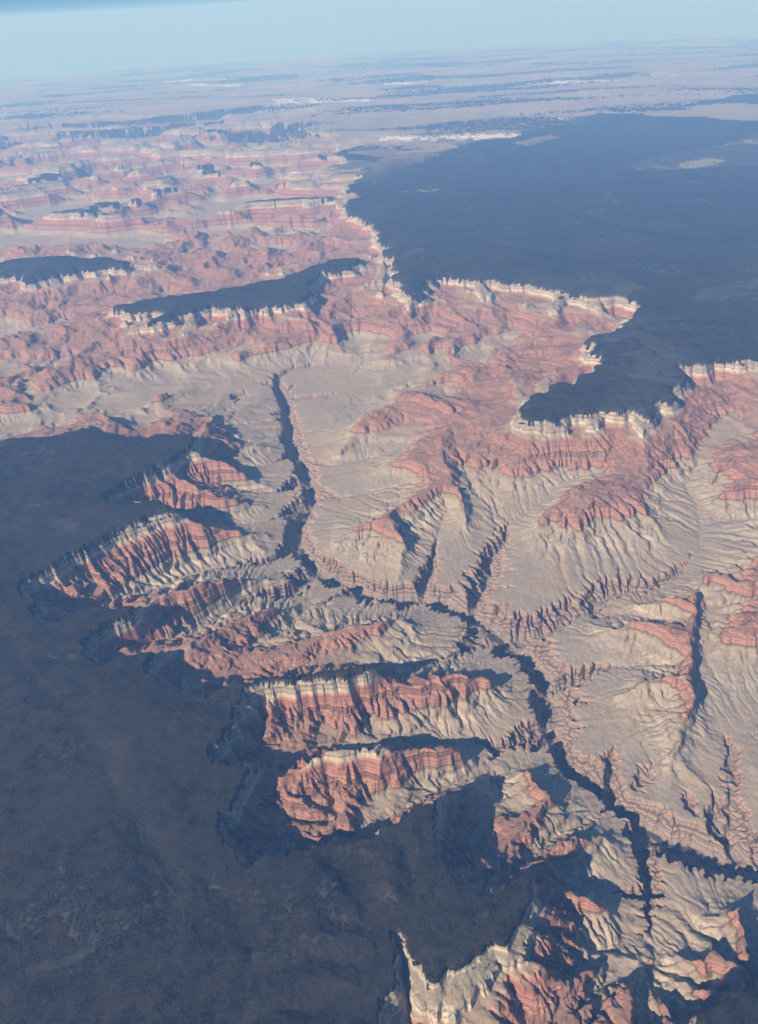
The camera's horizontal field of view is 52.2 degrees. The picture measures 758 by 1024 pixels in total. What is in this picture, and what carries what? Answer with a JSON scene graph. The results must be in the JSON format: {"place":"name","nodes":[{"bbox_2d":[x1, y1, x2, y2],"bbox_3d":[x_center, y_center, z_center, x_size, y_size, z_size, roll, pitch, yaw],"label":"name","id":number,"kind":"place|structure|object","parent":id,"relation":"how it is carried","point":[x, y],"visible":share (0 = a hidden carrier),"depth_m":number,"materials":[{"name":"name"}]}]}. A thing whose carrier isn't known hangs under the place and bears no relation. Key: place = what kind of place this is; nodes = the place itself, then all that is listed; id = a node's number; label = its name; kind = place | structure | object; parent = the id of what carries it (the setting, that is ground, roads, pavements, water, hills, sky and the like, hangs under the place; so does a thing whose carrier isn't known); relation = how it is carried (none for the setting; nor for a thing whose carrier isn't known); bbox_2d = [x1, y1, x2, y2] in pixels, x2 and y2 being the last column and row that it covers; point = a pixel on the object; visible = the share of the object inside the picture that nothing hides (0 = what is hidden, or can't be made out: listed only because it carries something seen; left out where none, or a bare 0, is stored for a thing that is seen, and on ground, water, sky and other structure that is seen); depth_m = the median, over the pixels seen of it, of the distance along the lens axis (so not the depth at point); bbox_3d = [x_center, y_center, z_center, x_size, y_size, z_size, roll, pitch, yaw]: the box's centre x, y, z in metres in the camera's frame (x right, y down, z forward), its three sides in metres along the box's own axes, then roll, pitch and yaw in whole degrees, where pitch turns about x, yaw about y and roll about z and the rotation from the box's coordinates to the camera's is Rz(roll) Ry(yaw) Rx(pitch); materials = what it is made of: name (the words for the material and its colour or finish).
{"place":"outdoors","nodes":[
{"label":"outdoors","id":0,"kind":"place"},
{"bbox_2d":[15,628,60,703],"bbox_3d":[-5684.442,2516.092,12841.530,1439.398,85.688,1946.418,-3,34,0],"label":"dirt track","id":1,"kind":"structure","parent":0,"point":[35,671],"depth_m":12700.51,"materials":[{"name":"brown soil"}]},
{"bbox_2d":[125,812,183,917],"bbox_3d":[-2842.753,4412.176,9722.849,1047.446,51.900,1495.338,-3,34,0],"label":"dirt track","id":2,"kind":"structure","parent":0,"point":[156,865],"depth_m":9683.57,"materials":[{"name":"brown soil"}]},
{"bbox_2d":[0,146,757,1023],"bbox_3d":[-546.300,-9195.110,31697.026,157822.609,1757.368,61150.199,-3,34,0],"label":"canyon terrain","id":3,"kind":"structure","parent":0,"point":[420,438],"depth_m":16575.76,"materials":[{"name":"brown stone"}]},
{"bbox_2d":[40,247,757,937],"bbox_3d":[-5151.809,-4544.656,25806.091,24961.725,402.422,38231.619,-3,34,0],"label":"gorge","id":4,"kind":"structure","parent":3,"relation":"attached to","point":[726,837],"depth_m":14002.04,"materials":[{"name":"stone"}]},
{"bbox_2d":[0,36,757,185],"bbox_3d":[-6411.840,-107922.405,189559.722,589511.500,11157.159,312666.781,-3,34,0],"label":"desert plain","id":5,"kind":"structure","parent":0,"point":[90,155],"depth_m":87613.95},
{"bbox_2d":[0,36,757,1023],"bbox_3d":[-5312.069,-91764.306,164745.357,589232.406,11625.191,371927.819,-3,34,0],"label":"forest","id":6,"kind":"object","parent":0,"point":[198,972],"visible":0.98,"depth_m":12753.68,"materials":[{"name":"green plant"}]},
{"bbox_2d":[0,0,757,79],"label":"sky","id":7,"kind":"structure","parent":0,"point":[38,37],"materials":[{"name":"blue"}]},
{"bbox_2d":[281,400,730,870],"bbox_3d":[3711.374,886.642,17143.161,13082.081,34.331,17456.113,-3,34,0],"label":"river","id":8,"kind":"structure","parent":0,"point":[668,847],"depth_m":14021.45,"materials":[{"name":"grey liquid"}]}
]}

